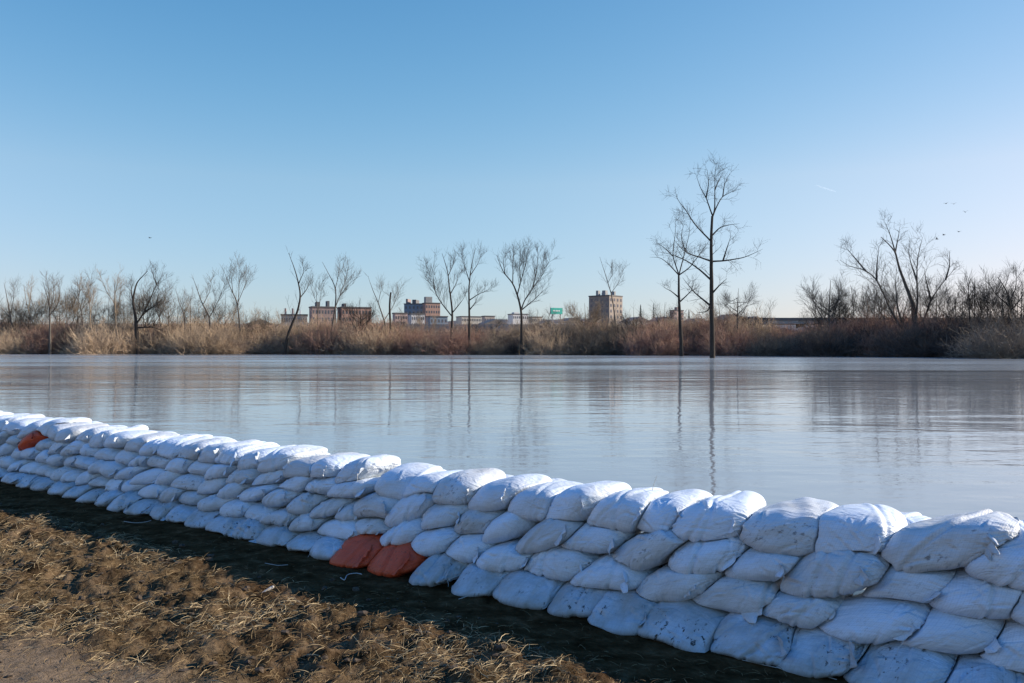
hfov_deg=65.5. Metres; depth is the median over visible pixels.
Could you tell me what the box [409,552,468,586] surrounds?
sandbag
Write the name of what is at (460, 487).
sandbag
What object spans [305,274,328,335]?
bare tree
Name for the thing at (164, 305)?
bare tree
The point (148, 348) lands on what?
leafless shrub
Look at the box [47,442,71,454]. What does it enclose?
sandbag
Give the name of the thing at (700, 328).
leafless shrub
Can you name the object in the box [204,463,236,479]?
sandbag
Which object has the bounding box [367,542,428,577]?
sandbag
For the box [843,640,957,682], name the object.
sandbag
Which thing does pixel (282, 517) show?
sandbag
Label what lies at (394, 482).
sandbag
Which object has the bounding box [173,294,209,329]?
bare sapling
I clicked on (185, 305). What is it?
bare tree
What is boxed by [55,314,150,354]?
leafless shrub
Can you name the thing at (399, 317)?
brick building
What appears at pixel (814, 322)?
bare sapling
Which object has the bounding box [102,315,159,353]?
leafless shrub
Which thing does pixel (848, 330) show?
leafless shrub
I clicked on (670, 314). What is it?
bare sapling
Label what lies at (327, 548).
sandbag
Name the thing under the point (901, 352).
leafless shrub
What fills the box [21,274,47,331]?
bare tree
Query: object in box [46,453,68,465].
sandbag
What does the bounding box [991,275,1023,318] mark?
bare sapling
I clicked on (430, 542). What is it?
sandbag
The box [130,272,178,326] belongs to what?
bare sapling
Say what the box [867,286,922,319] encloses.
bare sapling
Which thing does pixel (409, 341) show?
leafless shrub
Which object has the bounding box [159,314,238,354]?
leafless shrub
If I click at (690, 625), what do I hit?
sandbag
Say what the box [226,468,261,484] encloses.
sandbag
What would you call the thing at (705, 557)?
sandbag
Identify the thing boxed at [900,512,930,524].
sandbag
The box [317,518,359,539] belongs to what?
sandbag
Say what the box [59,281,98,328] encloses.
bare sapling
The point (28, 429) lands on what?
sandbag
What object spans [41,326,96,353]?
leafless shrub
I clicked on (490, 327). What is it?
bare sapling
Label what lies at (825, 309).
bare sapling
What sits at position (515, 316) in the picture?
warehouse
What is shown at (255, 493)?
sandbag
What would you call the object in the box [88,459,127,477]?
sandbag
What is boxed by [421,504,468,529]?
sandbag
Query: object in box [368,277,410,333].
bare tree
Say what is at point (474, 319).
building
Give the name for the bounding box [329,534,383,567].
sandbag
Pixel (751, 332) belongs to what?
leafless shrub
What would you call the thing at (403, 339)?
leafless shrub
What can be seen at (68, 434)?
sandbag
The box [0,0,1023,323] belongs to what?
sky
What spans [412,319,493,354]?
leafless shrub
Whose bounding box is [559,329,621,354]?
leafless shrub
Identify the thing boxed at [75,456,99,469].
sandbag
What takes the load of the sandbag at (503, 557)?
on the sandbag at (474, 580)
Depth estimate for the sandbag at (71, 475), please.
8.40 m
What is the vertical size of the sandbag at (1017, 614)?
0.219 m
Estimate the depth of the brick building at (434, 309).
476.29 m
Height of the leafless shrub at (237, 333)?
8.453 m
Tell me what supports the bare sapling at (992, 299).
on the ground at (599, 641)
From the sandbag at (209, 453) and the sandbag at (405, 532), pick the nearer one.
the sandbag at (405, 532)
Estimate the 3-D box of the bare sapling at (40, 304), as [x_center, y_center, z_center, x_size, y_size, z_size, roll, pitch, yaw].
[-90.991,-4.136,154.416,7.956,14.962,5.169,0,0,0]
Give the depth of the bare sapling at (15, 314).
155.02 m
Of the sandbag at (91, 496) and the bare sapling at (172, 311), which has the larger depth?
the bare sapling at (172, 311)
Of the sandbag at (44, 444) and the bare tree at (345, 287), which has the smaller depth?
the sandbag at (44, 444)
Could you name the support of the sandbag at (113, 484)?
on the sandbag at (106, 498)
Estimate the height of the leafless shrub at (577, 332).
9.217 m
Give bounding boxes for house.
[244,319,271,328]
[481,319,506,323]
[554,318,583,323]
[619,317,650,325]
[651,317,673,323]
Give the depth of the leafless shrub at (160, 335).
143.38 m
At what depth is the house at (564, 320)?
357.47 m
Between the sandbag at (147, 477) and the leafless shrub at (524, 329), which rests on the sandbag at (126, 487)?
the sandbag at (147, 477)
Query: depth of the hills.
1602.46 m
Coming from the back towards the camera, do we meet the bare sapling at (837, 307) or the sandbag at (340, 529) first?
the bare sapling at (837, 307)
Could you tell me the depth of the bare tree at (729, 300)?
122.94 m
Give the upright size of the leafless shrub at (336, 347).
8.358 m
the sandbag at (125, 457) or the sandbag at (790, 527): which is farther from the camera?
the sandbag at (125, 457)
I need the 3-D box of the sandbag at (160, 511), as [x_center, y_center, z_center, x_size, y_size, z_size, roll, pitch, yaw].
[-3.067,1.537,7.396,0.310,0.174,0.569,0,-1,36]
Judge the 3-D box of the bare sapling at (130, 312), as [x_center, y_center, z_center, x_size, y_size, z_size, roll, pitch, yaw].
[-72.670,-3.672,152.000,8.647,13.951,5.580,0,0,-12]
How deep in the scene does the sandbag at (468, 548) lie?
5.18 m
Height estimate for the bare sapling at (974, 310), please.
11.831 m
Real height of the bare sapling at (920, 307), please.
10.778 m
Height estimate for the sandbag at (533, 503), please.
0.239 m
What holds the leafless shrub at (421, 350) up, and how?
on the ground at (599, 641)
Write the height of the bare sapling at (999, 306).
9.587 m
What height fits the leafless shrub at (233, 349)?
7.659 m
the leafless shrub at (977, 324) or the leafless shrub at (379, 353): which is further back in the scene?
the leafless shrub at (379, 353)
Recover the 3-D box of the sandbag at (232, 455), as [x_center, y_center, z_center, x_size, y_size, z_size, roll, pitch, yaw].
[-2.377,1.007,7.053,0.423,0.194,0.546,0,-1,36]
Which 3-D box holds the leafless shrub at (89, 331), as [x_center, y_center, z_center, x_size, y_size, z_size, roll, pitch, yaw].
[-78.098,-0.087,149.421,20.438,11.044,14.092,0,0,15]
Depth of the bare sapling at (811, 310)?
118.85 m
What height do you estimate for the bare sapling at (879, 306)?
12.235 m
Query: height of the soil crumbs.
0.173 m
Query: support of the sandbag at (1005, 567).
on the sandbag at (964, 593)
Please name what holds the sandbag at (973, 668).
on the ground at (599, 641)
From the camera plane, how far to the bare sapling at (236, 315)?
146.84 m
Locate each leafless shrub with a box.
[0,323,41,353]
[0,330,28,352]
[13,320,71,353]
[19,323,78,353]
[23,314,100,353]
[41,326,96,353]
[47,316,126,353]
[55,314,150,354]
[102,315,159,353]
[114,325,157,352]
[126,324,179,353]
[140,315,201,353]
[158,324,211,353]
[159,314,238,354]
[187,324,261,354]
[201,321,264,352]
[234,327,266,353]
[237,329,279,353]
[250,329,289,353]
[258,335,303,353]
[271,323,311,353]
[282,317,347,353]
[295,322,356,354]
[313,321,370,354]
[333,324,379,354]
[342,321,418,354]
[359,333,421,354]
[374,331,421,354]
[384,321,449,354]
[406,332,452,354]
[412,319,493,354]
[445,327,498,353]
[461,333,516,354]
[487,335,518,354]
[489,314,565,353]
[490,333,541,354]
[507,323,575,354]
[535,325,591,354]
[552,320,609,354]
[556,317,651,354]
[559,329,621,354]
[595,321,645,354]
[613,316,698,355]
[616,328,651,354]
[649,309,742,354]
[683,318,768,355]
[718,329,779,355]
[720,317,784,355]
[738,333,797,355]
[762,328,808,355]
[783,328,806,345]
[784,314,873,356]
[798,317,866,355]
[826,316,891,356]
[828,315,876,355]
[835,313,917,355]
[844,308,945,356]
[857,306,963,356]
[858,312,942,356]
[877,314,982,357]
[892,315,980,356]
[919,317,984,357]
[920,304,1014,356]
[926,303,1023,357]
[938,306,1023,358]
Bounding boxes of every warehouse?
[425,316,447,323]
[507,312,528,323]
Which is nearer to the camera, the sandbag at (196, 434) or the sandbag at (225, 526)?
the sandbag at (225, 526)
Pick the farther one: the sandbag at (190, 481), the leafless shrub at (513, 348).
the leafless shrub at (513, 348)
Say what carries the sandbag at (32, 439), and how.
on the sandbag at (16, 453)
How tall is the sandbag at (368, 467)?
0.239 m
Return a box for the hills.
[24,319,815,329]
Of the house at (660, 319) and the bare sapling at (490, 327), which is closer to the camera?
the bare sapling at (490, 327)
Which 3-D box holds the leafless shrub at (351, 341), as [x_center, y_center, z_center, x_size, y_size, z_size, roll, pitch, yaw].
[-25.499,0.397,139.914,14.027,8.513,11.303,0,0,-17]
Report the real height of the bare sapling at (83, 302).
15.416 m
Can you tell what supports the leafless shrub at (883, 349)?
on the ground at (599, 641)
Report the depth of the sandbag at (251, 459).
6.73 m
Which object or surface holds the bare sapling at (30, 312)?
on the ground at (599, 641)
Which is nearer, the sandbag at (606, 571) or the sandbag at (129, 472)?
the sandbag at (606, 571)
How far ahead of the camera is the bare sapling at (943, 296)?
105.14 m
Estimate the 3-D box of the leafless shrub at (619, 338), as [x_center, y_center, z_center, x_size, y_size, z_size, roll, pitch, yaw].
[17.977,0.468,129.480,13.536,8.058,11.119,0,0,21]
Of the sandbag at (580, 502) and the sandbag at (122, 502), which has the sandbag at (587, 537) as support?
the sandbag at (580, 502)
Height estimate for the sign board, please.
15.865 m
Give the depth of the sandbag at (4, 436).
9.54 m
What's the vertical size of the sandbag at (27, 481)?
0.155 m
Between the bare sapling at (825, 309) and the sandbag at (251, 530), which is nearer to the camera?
the sandbag at (251, 530)
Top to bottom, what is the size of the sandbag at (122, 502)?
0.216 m
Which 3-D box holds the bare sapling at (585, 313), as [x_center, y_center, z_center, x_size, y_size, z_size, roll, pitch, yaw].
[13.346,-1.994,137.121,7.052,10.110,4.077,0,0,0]
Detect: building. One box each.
[280,308,307,326]
[309,301,336,325]
[337,303,371,328]
[392,313,407,323]
[404,299,422,313]
[408,313,424,323]
[422,297,440,323]
[456,316,481,323]
[481,316,494,321]
[669,307,683,320]
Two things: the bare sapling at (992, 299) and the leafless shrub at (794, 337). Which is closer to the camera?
the bare sapling at (992, 299)
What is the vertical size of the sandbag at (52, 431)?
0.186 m
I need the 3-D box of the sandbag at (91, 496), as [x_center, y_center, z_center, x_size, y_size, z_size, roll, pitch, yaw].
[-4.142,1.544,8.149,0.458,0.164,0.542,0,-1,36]
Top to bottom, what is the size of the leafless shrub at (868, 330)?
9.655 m
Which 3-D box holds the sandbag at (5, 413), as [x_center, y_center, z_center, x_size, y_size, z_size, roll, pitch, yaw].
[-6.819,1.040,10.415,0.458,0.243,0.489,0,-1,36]
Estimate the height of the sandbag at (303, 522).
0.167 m
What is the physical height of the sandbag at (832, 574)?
0.274 m
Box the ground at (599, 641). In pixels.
[0,480,861,682]
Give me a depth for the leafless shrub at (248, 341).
141.65 m
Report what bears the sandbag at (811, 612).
on the sandbag at (817, 652)
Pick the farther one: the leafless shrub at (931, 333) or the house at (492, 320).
the house at (492, 320)
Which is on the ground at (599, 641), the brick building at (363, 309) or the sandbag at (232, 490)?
the brick building at (363, 309)
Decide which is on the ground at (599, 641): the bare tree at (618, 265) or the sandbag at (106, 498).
the sandbag at (106, 498)
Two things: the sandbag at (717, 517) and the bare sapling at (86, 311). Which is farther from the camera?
the bare sapling at (86, 311)
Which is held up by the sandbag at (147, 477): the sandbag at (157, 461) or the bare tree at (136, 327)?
the sandbag at (157, 461)
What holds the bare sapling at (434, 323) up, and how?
on the ground at (599, 641)
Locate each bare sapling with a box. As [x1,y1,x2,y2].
[0,301,32,330]
[0,302,24,329]
[0,302,24,329]
[1,295,43,329]
[10,294,48,331]
[15,296,54,328]
[22,285,66,329]
[34,283,71,330]
[38,281,86,326]
[54,282,84,325]
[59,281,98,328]
[62,295,105,326]
[64,282,99,323]
[84,302,118,326]
[92,299,122,327]
[106,289,140,328]
[108,293,151,327]
[110,293,144,327]
[123,282,169,330]
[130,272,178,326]
[131,293,169,331]
[153,288,188,326]
[157,302,196,328]
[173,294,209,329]
[181,294,214,322]
[197,298,228,327]
[199,291,242,326]
[223,303,261,332]
[236,307,275,334]
[247,307,288,335]
[337,302,374,327]
[394,306,428,335]
[412,311,446,335]
[463,311,508,337]
[522,305,557,329]
[571,302,603,328]
[617,303,647,331]
[650,302,677,329]
[696,296,742,325]
[735,300,775,326]
[795,290,835,325]
[795,307,832,331]
[809,306,846,327]
[813,297,858,327]
[820,292,858,326]
[825,282,861,326]
[837,280,873,324]
[844,281,883,323]
[854,287,900,319]
[860,275,902,321]
[860,279,906,322]
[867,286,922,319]
[894,284,941,321]
[910,268,955,321]
[912,280,967,321]
[930,289,973,323]
[931,281,978,322]
[955,272,1000,321]
[955,282,996,314]
[958,260,1012,315]
[974,279,1013,316]
[981,279,1022,321]
[985,290,1017,318]
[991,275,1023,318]
[999,279,1023,328]
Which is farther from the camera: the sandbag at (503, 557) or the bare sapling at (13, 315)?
the bare sapling at (13, 315)
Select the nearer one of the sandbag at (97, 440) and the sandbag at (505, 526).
the sandbag at (505, 526)
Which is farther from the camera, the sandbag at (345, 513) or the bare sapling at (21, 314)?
the bare sapling at (21, 314)
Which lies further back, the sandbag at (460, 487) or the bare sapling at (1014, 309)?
the bare sapling at (1014, 309)
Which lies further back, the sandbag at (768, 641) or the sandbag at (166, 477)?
the sandbag at (166, 477)
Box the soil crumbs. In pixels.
[0,503,707,682]
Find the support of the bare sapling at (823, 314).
on the ground at (599, 641)
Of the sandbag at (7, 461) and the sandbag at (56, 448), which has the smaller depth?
the sandbag at (56, 448)
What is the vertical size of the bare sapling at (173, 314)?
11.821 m
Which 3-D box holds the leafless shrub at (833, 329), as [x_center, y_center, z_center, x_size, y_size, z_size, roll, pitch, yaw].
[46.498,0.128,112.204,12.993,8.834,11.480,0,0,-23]
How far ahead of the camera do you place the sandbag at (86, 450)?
8.33 m
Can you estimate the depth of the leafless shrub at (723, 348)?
117.87 m
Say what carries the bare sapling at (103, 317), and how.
on the ground at (599, 641)
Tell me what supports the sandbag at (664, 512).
on the sandbag at (643, 551)
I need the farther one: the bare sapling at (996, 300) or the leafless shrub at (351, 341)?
the leafless shrub at (351, 341)
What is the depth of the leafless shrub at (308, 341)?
138.64 m
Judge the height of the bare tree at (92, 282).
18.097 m
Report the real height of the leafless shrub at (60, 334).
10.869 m
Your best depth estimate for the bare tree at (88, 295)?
142.15 m
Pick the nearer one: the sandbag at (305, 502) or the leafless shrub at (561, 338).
the sandbag at (305, 502)
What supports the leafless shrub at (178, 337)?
on the ground at (599, 641)
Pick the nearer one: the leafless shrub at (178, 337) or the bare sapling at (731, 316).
the bare sapling at (731, 316)
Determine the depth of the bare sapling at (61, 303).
153.58 m
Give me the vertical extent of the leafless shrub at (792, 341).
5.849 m
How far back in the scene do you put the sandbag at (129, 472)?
7.76 m
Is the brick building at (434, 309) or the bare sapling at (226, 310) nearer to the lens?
the bare sapling at (226, 310)
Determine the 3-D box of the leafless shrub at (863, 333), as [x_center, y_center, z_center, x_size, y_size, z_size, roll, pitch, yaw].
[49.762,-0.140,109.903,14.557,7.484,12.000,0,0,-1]
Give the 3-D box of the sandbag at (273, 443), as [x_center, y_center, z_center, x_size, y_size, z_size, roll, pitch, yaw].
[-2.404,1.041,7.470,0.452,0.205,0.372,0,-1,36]
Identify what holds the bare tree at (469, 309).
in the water
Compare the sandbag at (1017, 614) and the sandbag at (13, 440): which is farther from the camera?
the sandbag at (13, 440)
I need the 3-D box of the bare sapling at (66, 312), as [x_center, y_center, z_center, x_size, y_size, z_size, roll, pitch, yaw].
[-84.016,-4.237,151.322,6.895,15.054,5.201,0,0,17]
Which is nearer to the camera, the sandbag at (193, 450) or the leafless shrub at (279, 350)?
the sandbag at (193, 450)
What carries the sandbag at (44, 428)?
on the sandbag
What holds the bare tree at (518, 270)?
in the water
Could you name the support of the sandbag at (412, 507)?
on the sandbag at (405, 532)
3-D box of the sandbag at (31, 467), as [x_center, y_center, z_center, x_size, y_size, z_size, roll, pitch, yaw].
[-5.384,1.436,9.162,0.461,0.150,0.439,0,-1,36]
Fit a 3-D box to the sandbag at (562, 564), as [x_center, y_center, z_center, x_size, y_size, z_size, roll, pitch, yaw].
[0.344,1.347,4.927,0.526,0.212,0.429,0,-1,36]
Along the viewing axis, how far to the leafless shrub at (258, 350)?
141.26 m
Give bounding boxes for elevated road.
[738,318,1016,327]
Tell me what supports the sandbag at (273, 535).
on the ground at (599, 641)
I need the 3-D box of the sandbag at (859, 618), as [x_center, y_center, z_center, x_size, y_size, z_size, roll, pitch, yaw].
[1.763,1.320,3.865,0.500,0.215,0.470,0,-1,36]
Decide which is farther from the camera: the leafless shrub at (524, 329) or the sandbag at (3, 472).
the leafless shrub at (524, 329)
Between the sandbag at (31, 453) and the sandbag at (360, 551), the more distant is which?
the sandbag at (31, 453)
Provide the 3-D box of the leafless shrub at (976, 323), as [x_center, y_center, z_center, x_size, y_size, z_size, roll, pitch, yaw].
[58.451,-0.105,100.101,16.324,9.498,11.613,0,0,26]
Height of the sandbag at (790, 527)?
0.256 m
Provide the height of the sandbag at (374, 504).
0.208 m
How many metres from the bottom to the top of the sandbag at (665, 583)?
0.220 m
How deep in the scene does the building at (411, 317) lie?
395.99 m
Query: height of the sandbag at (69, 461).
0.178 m
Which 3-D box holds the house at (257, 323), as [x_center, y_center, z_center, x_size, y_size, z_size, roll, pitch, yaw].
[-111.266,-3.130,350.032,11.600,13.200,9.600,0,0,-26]
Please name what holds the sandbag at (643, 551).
on the sandbag at (606, 571)
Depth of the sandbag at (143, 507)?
7.36 m
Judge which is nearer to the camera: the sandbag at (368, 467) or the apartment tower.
the sandbag at (368, 467)
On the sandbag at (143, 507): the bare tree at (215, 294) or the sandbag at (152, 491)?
the sandbag at (152, 491)
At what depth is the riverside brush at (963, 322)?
101.17 m
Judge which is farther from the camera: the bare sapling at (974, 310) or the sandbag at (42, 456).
the bare sapling at (974, 310)
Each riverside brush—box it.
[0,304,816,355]
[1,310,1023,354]
[412,303,1023,351]
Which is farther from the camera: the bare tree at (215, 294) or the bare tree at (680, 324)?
the bare tree at (215, 294)
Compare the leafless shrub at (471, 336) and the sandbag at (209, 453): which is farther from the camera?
the leafless shrub at (471, 336)
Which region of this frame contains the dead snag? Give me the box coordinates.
[389,292,391,334]
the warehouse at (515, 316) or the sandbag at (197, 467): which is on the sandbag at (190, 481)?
the sandbag at (197, 467)
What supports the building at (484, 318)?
on the ground at (599, 641)
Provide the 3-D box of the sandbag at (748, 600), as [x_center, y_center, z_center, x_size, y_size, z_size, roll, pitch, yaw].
[1.215,1.352,4.275,0.481,0.230,0.527,0,-1,36]
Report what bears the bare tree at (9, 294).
on the ground at (599, 641)
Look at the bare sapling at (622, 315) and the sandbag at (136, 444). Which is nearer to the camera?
the sandbag at (136, 444)
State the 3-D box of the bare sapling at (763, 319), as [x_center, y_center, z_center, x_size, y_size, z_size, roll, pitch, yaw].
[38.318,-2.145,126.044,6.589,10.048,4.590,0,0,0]
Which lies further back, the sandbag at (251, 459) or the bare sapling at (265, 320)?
the bare sapling at (265, 320)
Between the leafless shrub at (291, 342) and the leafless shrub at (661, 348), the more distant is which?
the leafless shrub at (291, 342)
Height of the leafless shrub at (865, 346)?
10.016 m
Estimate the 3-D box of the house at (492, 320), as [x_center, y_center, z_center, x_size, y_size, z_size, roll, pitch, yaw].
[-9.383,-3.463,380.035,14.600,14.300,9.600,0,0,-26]
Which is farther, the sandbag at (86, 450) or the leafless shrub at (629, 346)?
the leafless shrub at (629, 346)
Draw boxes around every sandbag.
[0,412,13,415]
[0,413,28,418]
[0,414,44,431]
[0,431,12,444]
[0,443,17,455]
[0,455,21,468]
[0,467,8,479]
[1,417,51,434]
[1,471,31,484]
[6,434,21,445]
[7,459,34,471]
[10,448,23,458]
[16,474,45,487]
[17,417,62,438]
[18,431,48,450]
[19,461,46,473]
[20,447,41,458]
[30,477,56,490]
[35,438,54,450]
[35,449,53,462]
[35,464,63,476]
[36,417,91,436]
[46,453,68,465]
[47,421,93,439]
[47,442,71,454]
[47,480,80,495]
[50,466,76,480]
[54,423,108,442]
[60,440,87,455]
[60,468,86,481]
[62,484,100,498]
[63,454,81,466]
[75,426,127,442]
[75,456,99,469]
[75,470,101,485]
[76,487,105,502]
[80,443,105,455]
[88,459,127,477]
[88,475,111,486]
[89,425,147,447]
[94,447,123,459]
[94,489,124,506]
[103,430,156,447]
[104,478,128,490]
[107,490,145,511]
[114,466,154,478]
[115,450,138,464]
[121,479,150,492]
[123,498,160,515]
[124,432,179,451]
[128,455,150,466]
[129,467,166,484]
[138,484,170,497]
[139,435,182,455]
[147,455,171,467]
[150,500,181,520]
[154,471,189,484]
[156,434,213,458]
[158,486,188,502]
[164,457,195,473]
[165,503,197,522]
[171,473,204,490]
[177,438,236,459]
[178,490,216,504]
[182,434,211,435]
[184,509,220,528]
[188,460,221,474]
[197,477,227,493]
[197,494,236,510]
[198,439,262,462]
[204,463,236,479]
[205,516,246,537]
[214,443,275,471]
[217,482,254,498]
[219,498,260,516]
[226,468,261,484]
[232,518,272,542]
[237,446,291,469]
[239,482,282,501]
[244,501,286,525]
[252,469,289,484]
[256,525,306,546]
[257,445,327,474]
[259,507,298,529]
[261,441,279,446]
[262,488,307,507]
[277,476,315,491]
[283,453,347,477]
[286,492,333,514]
[286,529,324,556]
[289,512,334,531]
[305,476,335,494]
[309,497,361,517]
[310,453,369,477]
[310,536,345,560]
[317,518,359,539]
[327,476,380,498]
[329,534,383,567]
[335,454,400,483]
[335,498,360,520]
[353,492,399,518]
[355,517,392,534]
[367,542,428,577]
[374,462,445,499]
[380,517,427,546]
[385,492,435,526]
[403,470,461,497]
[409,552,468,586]
[411,525,463,556]
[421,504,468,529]
[432,468,505,504]
[446,534,498,563]
[451,561,509,596]
[454,509,507,534]
[468,474,551,511]
[476,537,534,573]
[482,511,540,543]
[492,568,566,609]
[508,480,582,521]
[515,518,586,554]
[524,545,602,588]
[545,481,631,520]
[547,581,611,617]
[561,523,641,554]
[570,552,660,592]
[587,487,668,532]
[587,589,657,634]
[612,529,688,570]
[636,564,725,601]
[637,489,712,532]
[637,599,729,652]
[668,536,750,577]
[672,490,765,542]
[692,576,784,630]
[710,612,796,665]
[725,547,803,586]
[740,497,838,556]
[762,590,851,628]
[776,626,870,678]
[780,550,890,597]
[815,503,907,554]
[818,592,931,652]
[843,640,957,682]
[862,564,956,602]
[881,509,1019,573]
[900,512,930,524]
[900,607,1005,654]
[929,567,1022,618]
[945,652,1023,682]
[964,520,1023,590]
[980,618,1023,672]
[1010,591,1023,624]
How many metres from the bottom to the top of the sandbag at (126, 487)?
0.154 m
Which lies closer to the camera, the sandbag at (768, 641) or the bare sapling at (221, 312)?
the sandbag at (768, 641)
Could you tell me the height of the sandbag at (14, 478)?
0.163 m
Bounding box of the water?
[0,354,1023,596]
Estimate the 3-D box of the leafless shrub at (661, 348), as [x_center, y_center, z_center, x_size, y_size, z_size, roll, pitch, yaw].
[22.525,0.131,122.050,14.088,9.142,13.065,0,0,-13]
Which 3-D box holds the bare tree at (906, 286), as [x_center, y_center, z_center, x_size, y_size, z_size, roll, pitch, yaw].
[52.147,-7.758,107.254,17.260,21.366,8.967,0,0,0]
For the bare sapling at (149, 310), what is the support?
on the ground at (599, 641)
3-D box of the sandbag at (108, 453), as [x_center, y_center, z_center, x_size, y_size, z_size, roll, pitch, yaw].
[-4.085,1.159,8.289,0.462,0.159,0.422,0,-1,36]
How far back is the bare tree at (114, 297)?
140.94 m
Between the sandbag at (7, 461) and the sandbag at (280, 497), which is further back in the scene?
the sandbag at (7, 461)
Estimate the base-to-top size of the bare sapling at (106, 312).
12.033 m
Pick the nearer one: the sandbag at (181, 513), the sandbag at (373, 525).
the sandbag at (373, 525)
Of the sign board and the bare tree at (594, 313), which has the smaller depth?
the bare tree at (594, 313)
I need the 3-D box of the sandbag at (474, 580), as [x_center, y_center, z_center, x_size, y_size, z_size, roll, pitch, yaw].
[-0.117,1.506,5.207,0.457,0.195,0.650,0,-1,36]
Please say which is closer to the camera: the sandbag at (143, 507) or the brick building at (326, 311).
the sandbag at (143, 507)
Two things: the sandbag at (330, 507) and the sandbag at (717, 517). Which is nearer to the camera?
the sandbag at (717, 517)
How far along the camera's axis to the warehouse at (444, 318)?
390.50 m
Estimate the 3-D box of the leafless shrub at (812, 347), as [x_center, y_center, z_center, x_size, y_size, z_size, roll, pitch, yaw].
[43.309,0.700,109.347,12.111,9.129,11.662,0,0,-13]
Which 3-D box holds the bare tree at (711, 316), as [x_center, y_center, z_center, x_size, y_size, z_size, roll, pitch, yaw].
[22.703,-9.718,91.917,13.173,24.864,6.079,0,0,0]
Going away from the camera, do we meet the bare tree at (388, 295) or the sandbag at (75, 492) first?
the sandbag at (75, 492)
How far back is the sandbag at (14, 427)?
9.48 m
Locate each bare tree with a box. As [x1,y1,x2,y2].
[0,273,20,333]
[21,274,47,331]
[41,270,70,353]
[71,264,104,332]
[75,274,97,342]
[96,266,131,353]
[122,260,173,353]
[144,290,173,330]
[172,286,196,334]
[192,267,236,330]
[219,251,257,333]
[282,253,313,354]
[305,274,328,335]
[322,254,361,338]
[344,295,378,330]
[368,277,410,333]
[416,248,467,352]
[456,240,498,352]
[490,237,558,354]
[561,298,604,331]
[598,259,626,333]
[646,207,709,355]
[656,151,763,357]
[714,283,761,329]
[796,271,852,332]
[836,210,963,327]
[959,267,984,322]
[981,262,1023,327]
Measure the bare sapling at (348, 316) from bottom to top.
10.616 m
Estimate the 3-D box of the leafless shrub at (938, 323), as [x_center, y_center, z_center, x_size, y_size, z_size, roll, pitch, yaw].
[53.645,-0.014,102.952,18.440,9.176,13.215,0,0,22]
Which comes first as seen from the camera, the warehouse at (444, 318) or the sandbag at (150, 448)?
the sandbag at (150, 448)
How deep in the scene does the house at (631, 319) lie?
346.97 m
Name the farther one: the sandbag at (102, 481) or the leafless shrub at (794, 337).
the leafless shrub at (794, 337)
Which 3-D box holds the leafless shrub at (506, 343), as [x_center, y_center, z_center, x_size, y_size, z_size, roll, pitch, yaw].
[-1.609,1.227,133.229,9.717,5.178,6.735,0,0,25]
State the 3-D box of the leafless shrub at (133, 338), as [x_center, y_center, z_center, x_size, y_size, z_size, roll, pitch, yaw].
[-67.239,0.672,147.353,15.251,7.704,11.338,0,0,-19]
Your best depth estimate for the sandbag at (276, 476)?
6.54 m
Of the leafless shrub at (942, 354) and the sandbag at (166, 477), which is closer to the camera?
the sandbag at (166, 477)
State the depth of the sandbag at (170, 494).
7.22 m
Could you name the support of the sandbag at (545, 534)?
on the sandbag at (503, 557)
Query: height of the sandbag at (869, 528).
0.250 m
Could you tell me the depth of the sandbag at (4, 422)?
9.78 m
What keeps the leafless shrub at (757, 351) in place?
in the water
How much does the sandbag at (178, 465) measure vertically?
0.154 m
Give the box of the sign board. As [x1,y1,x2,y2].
[550,308,562,323]
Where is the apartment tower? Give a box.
[588,290,622,327]
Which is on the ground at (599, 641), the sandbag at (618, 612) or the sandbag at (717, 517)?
the sandbag at (618, 612)
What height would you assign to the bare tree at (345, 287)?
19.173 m
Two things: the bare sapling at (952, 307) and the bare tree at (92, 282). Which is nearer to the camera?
the bare sapling at (952, 307)
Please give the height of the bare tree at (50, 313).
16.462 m
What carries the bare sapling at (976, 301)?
on the ground at (599, 641)
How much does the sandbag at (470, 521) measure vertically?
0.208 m
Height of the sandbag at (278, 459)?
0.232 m
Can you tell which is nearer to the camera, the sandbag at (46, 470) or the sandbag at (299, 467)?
the sandbag at (299, 467)
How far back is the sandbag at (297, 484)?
6.30 m
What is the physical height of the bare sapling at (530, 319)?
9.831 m
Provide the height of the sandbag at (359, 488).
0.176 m
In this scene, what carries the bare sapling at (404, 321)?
on the ground at (599, 641)
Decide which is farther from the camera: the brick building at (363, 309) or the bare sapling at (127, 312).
the brick building at (363, 309)
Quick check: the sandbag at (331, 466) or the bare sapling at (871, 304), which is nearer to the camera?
the sandbag at (331, 466)
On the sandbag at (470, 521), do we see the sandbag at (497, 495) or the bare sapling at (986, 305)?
the sandbag at (497, 495)
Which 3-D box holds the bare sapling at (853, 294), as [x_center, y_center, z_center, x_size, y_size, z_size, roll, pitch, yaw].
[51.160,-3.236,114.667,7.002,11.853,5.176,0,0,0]
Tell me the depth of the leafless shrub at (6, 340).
146.50 m
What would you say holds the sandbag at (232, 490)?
on the sandbag at (214, 502)

